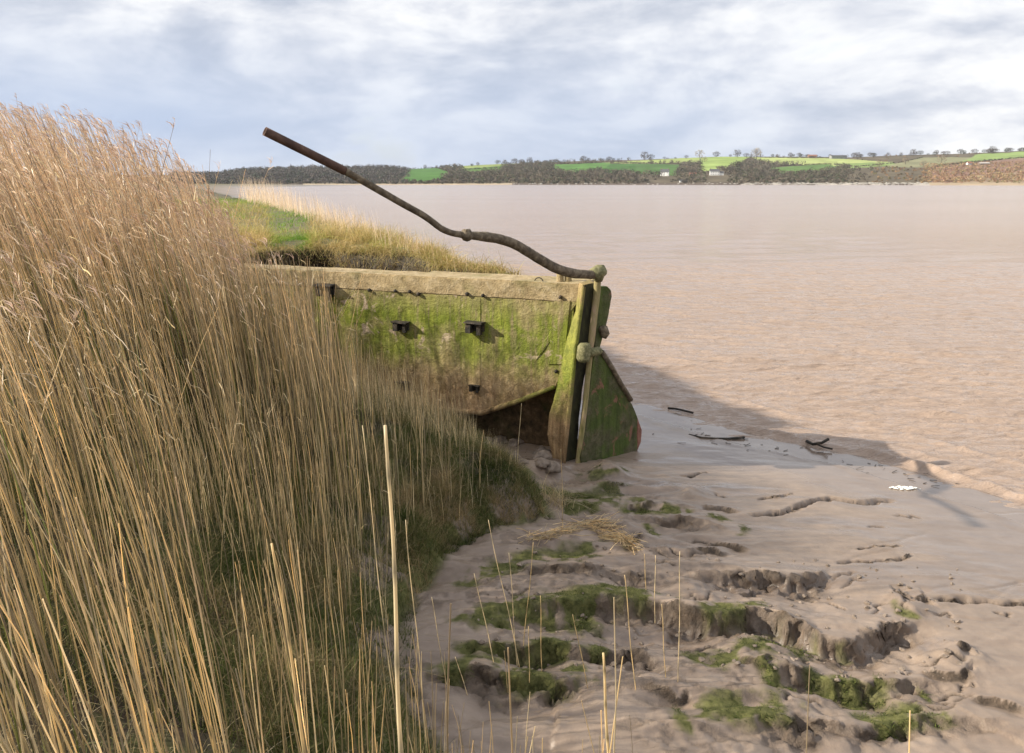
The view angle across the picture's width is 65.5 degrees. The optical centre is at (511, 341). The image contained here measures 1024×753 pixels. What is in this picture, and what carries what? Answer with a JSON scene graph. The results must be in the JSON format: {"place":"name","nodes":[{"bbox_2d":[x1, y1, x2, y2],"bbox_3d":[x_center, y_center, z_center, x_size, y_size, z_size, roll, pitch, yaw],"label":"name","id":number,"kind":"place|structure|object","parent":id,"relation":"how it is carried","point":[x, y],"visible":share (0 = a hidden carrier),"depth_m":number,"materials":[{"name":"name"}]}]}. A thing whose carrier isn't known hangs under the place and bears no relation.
{"place":"outdoors","nodes":[
{"label":"outdoors","id":0,"kind":"place"},
{"bbox_2d":[0,184,1023,752],"bbox_3d":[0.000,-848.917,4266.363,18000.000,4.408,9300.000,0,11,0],"label":"ground","id":1,"kind":"structure","parent":0,"point":[804,506],"depth_m":7.66,"materials":[{"name":"soil"}]},
{"bbox_2d":[0,273,535,752],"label":"dead undergrowth","id":2,"kind":"object","parent":1,"relation":"on","point":[432,443],"visible":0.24,"depth_m":6.29,"materials":[{"name":"brown plant"}]},
{"bbox_2d":[0,310,545,752],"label":"bank grass","id":3,"kind":"structure","parent":1,"relation":"on","point":[433,490],"depth_m":7.25,"materials":[{"name":"plant"}]},
{"bbox_2d":[271,543,305,752],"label":"reed stem","id":4,"kind":"object","parent":1,"relation":"on","point":[292,663],"visible":1,"depth_m":1.78,"materials":[{"name":"beige plant"}]},
{"bbox_2d":[147,196,533,274],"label":"turf","id":5,"kind":"structure","parent":1,"relation":"on","point":[357,235],"depth_m":19.41,"materials":[{"name":"green plant"}]},
{"bbox_2d":[237,175,503,272],"bbox_3d":[-9.759,-6.416,36.401,2.145,2.846,51.373,-5,12,-23],"label":"reed fringe","id":6,"kind":"object","parent":1,"relation":"on","point":[286,201],"visible":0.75,"depth_m":33.94,"materials":[{"name":"beige plant"}]},
{"bbox_2d":[362,425,397,734],"bbox_3d":[-0.822,1.585,5.022,0.170,2.192,0.017,1,11,7],"label":"reed stem","id":7,"kind":"object","parent":1,"relation":"on","point":[378,585],"visible":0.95,"depth_m":5.02,"materials":[{"name":"beige plant"}]},
{"bbox_2d":[147,127,641,462],"bbox_3d":[-2.428,-0.251,14.073,6.072,6.177,8.208,-8,14,-33],"label":"beached barge","id":8,"kind":"object","parent":1,"relation":"on","point":[496,350],"visible":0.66,"depth_m":12.71,"materials":[{"name":"concrete"}]},
{"bbox_2d":[405,520,426,750],"bbox_3d":[-0.622,1.954,5.198,0.106,1.676,0.017,2,11,10],"label":"reed stem","id":9,"kind":"object","parent":1,"relation":"on","point":[416,629],"visible":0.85,"depth_m":5.17,"materials":[{"name":"beige plant"}]},
{"bbox_2d":[431,597,446,684],"bbox_3d":[-0.572,2.395,6.303,0.119,0.795,0.010,2,11,10],"label":"reed stem","id":10,"kind":"object","parent":1,"relation":"on","point":[438,641],"visible":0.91,"depth_m":6.30,"materials":[{"name":"beige plant"}]},
{"bbox_2d":[0,93,910,752],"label":"reed bed","id":11,"kind":"object","parent":1,"relation":"on","point":[84,231],"visible":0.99,"depth_m":7.16,"materials":[{"name":"beige plant"}]},
{"bbox_2d":[384,425,403,752],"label":"reed stem","id":12,"kind":"object","parent":11,"relation":"attached to","point":[396,664],"visible":1,"depth_m":1.70,"materials":[{"name":"beige plant"}]},
{"bbox_2d":[455,657,467,694],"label":"reed stem","id":13,"kind":"object","parent":1,"relation":"on","point":[461,676],"visible":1,"depth_m":6.25,"materials":[{"name":"beige plant"}]},
{"bbox_2d":[474,574,493,661],"bbox_3d":[-0.227,2.310,6.593,0.170,0.830,0.012,1,11,7],"label":"reed stem","id":14,"kind":"object","parent":1,"relation":"on","point":[485,621],"visible":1,"depth_m":6.60,"materials":[{"name":"beige plant"}]},
{"bbox_2d":[488,520,519,666],"bbox_3d":[-0.062,2.133,6.660,0.268,1.356,0.015,1,11,4],"label":"reed stem","id":15,"kind":"object","parent":1,"relation":"on","point":[505,598],"visible":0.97,"depth_m":6.67,"materials":[{"name":"beige plant"}]},
{"bbox_2d":[504,652,507,692],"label":"reed stem","id":16,"kind":"object","parent":1,"relation":"on","point":[506,673],"visible":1,"depth_m":6.46,"materials":[{"name":"beige plant"}]},
{"bbox_2d":[509,557,517,665],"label":"reed stem","id":17,"kind":"object","parent":1,"relation":"on","point":[513,613],"visible":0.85,"depth_m":6.80,"materials":[{"name":"beige plant"}]},
{"bbox_2d":[482,435,560,473],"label":"mud clods","id":18,"kind":"object","parent":1,"relation":"on","point":[542,454],"visible":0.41,"depth_m":12.03,"materials":[{"name":"grey soil"}]},
{"bbox_2d":[523,548,532,645],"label":"reed stem","id":19,"kind":"object","parent":1,"relation":"on","point":[528,599],"visible":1,"depth_m":6.89,"materials":[{"name":"beige plant"}]},
{"bbox_2d":[528,626,529,682],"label":"reed stem","id":20,"kind":"object","parent":1,"relation":"on","point":[529,656],"visible":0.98,"depth_m":6.44,"materials":[{"name":"beige plant"}]},
{"bbox_2d":[540,595,541,670],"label":"reed stem","id":21,"kind":"object","parent":1,"relation":"on","point":[540,645],"visible":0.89,"depth_m":6.65,"materials":[{"name":"beige plant"}]},
{"bbox_2d":[561,463,562,526],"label":"reed stem","id":22,"kind":"object","parent":1,"relation":"on","point":[562,498],"visible":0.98,"depth_m":9.57,"materials":[{"name":"beige plant"}]},
{"bbox_2d":[188,398,955,745],"bbox_3d":[0.249,1.673,9.164,7.579,1.776,7.778,0,11,0],"label":"moss","id":23,"kind":"object","parent":1,"relation":"on","point":[608,630],"visible":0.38,"depth_m":7.22,"materials":[{"name":"green plant"}]},
{"bbox_2d":[540,474,617,523],"bbox_3d":[0.524,1.993,10.112,1.398,0.458,1.640,-4,12,-20],"label":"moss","id":24,"kind":"object","parent":1,"relation":"on","point":[551,497],"visible":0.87,"depth_m":10.23,"materials":[{"name":"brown plant"}]},
{"bbox_2d":[572,614,587,687],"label":"reed stem","id":25,"kind":"object","parent":1,"relation":"on","point":[580,651],"visible":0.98,"depth_m":6.43,"materials":[{"name":"beige plant"}]},
{"bbox_2d":[517,512,645,553],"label":"reed litter","id":26,"kind":"object","parent":1,"relation":"on","point":[615,538],"visible":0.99,"depth_m":9.31,"materials":[{"name":"beige plant"}]},
{"bbox_2d":[602,652,609,752],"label":"reed stem","id":27,"kind":"object","parent":1,"relation":"on","point":[605,712],"visible":1,"depth_m":2.15,"materials":[{"name":"beige plant"}]},
{"bbox_2d":[624,575,635,689],"bbox_3d":[0.935,2.320,6.288,0.123,1.016,0.011,2,11,10],"label":"reed stem","id":28,"kind":"object","parent":1,"relation":"on","point":[629,637],"visible":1,"depth_m":6.30,"materials":[{"name":"beige plant"}]},
{"bbox_2d":[654,555,655,617],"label":"reed stem","id":29,"kind":"object","parent":1,"relation":"on","point":[654,586],"visible":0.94,"depth_m":7.74,"materials":[{"name":"beige plant"}]},
{"bbox_2d":[661,604,665,676],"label":"reed stem","id":30,"kind":"object","parent":1,"relation":"on","point":[663,644],"visible":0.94,"depth_m":6.53,"materials":[{"name":"beige plant"}]},
{"bbox_2d":[677,551,679,681],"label":"reed stem","id":31,"kind":"object","parent":1,"relation":"on","point":[679,613],"visible":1,"depth_m":6.36,"materials":[{"name":"beige plant"}]},
{"bbox_2d":[689,434,744,439],"bbox_3d":[3.538,1.681,14.017,1.075,0.060,0.358,4,12,18],"label":"driftwood","id":32,"kind":"object","parent":1,"relation":"on","point":[731,438],"visible":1,"depth_m":13.92,"materials":[{"name":"black wood"}]},
{"bbox_2d":[473,545,961,681],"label":"mud crumbs","id":33,"kind":"object","parent":1,"relation":"on","point":[702,659],"visible":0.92,"depth_m":7.51,"materials":[{"name":"soil"}]},
{"bbox_2d":[653,428,957,485],"bbox_3d":[4.668,1.869,13.037,4.820,0.116,1.221,7,13,33],"label":"tideline debris","id":34,"kind":"object","parent":1,"relation":"on","point":[820,452],"visible":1,"depth_m":12.81,"materials":[{"name":"black wood"}]},
{"bbox_2d":[805,438,832,449],"bbox_3d":[5.233,1.721,13.571,0.490,0.155,0.233,8,14,33],"label":"driftwood","id":35,"kind":"object","parent":1,"relation":"on","point":[816,443],"visible":1,"depth_m":13.54,"materials":[{"name":"black wood"}]},
{"bbox_2d":[889,486,917,489],"bbox_3d":[5.740,2.151,11.624,0.469,0.047,0.146,0,11,0],"label":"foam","id":36,"kind":"object","parent":1,"relation":"on","point":[905,487],"visible":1,"depth_m":11.62,"materials":[{"name":"white"}]},
{"bbox_2d":[0,0,1023,174],"label":"sky","id":37,"kind":"structure","parent":0,"point":[419,84],"materials":[{"name":"white"}]},
{"bbox_2d":[10,151,1023,184],"bbox_3d":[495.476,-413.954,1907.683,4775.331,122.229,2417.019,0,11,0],"label":"hills","id":38,"kind":"structure","parent":0,"point":[424,174],"depth_m":1674.17,"materials":[{"name":"green plant"}]},
{"bbox_2d":[168,152,997,183],"bbox_3d":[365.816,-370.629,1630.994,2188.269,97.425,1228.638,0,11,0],"label":"woodland","id":39,"kind":"object","parent":38,"relation":"on","point":[370,172],"visible":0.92,"depth_m":1410.03,"materials":[{"name":"green plant"}]},
{"bbox_2d":[559,161,644,163],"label":"hedge","id":40,"kind":"object","parent":38,"relation":"on","point":[600,162],"visible":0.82,"depth_m":2040.98,"materials":[{"name":"green plant"}]},
{"bbox_2d":[660,168,669,175],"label":"white house","id":41,"kind":"structure","parent":38,"relation":"on","point":[665,172],"depth_m":1452.19,"materials":[{"name":"stone"}]},
{"bbox_2d":[635,159,700,163],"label":"hedge","id":42,"kind":"object","parent":38,"relation":"on","point":[672,162],"visible":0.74,"depth_m":1962.81,"materials":[{"name":"green plant"}]},
{"bbox_2d":[709,168,723,174],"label":"white house","id":43,"kind":"structure","parent":38,"relation":"on","point":[715,172],"depth_m":1447.79,"materials":[{"name":"stone"}]},
{"bbox_2d":[507,182,928,184],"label":"shore rocks","id":44,"kind":"object","parent":38,"relation":"on","point":[856,183],"visible":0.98,"depth_m":1171.26,"materials":[{"name":"grey stone"}]},
{"bbox_2d":[723,167,733,174],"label":"bare tree","id":45,"kind":"object","parent":38,"relation":"on","point":[724,169],"visible":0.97,"depth_m":1458.34,"materials":[{"name":"brown plant"}]},
{"bbox_2d":[730,160,742,167],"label":"bare tree","id":46,"kind":"object","parent":38,"relation":"on","point":[737,163],"visible":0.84,"depth_m":1657.75,"materials":[{"name":"brown plant"}]},
{"bbox_2d":[733,150,741,156],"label":"bare tree","id":47,"kind":"object","parent":38,"relation":"on","point":[736,152],"visible":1,"depth_m":2191.69,"materials":[{"name":"brown plant"}]},
{"bbox_2d":[751,148,761,156],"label":"bare tree","id":48,"kind":"object","parent":38,"relation":"on","point":[756,152],"visible":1,"depth_m":2191.02,"materials":[{"name":"brown plant"}]},
{"bbox_2d":[758,156,828,157],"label":"hedge","id":49,"kind":"object","parent":38,"relation":"on","point":[795,157],"visible":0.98,"depth_m":2164.97,"materials":[{"name":"green plant"}]},
{"bbox_2d":[776,163,854,166],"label":"hedge","id":50,"kind":"object","parent":38,"relation":"on","point":[814,164],"visible":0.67,"depth_m":1817.23,"materials":[{"name":"green plant"}]},
{"bbox_2d":[829,155,846,158],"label":"barn","id":51,"kind":"structure","parent":38,"relation":"on","point":[837,156],"depth_m":2135.99,"materials":[{"name":"stone"}]},
{"bbox_2d":[857,156,922,166],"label":"hedge","id":52,"kind":"object","parent":38,"relation":"on","point":[887,163],"visible":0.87,"depth_m":1811.07,"materials":[{"name":"green plant"}]},
{"bbox_2d":[933,158,999,168],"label":"hedge","id":53,"kind":"object","parent":38,"relation":"on","point":[973,161],"visible":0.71,"depth_m":1750.47,"materials":[{"name":"green plant"}]},
{"bbox_2d":[920,160,1023,182],"bbox_3d":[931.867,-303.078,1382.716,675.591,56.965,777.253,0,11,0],"label":"hillside scrub","id":54,"kind":"object","parent":38,"relation":"on","point":[1019,175],"visible":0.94,"depth_m":1320.86,"materials":[{"name":"plant"}]},
{"bbox_2d":[956,156,1023,162],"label":"hedge","id":55,"kind":"object","parent":38,"relation":"on","point":[992,159],"visible":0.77,"depth_m":1824.31,"materials":[{"name":"green plant"}]},
{"bbox_2d":[241,185,1023,508],"bbox_3d":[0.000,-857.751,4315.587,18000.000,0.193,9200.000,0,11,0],"label":"water","id":56,"kind":"structure","parent":0,"point":[883,323],"depth_m":31.77,"materials":[{"name":"brown liquid"}]},
{"bbox_2d":[668,407,693,413],"bbox_3d":[3.326,1.362,15.718,0.545,0.053,0.052,9,14,37],"label":"driftwood","id":57,"kind":"object","parent":56,"relation":"on","point":[679,409],"visible":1,"depth_m":15.70,"materials":[{"name":"black wood"}]}
]}

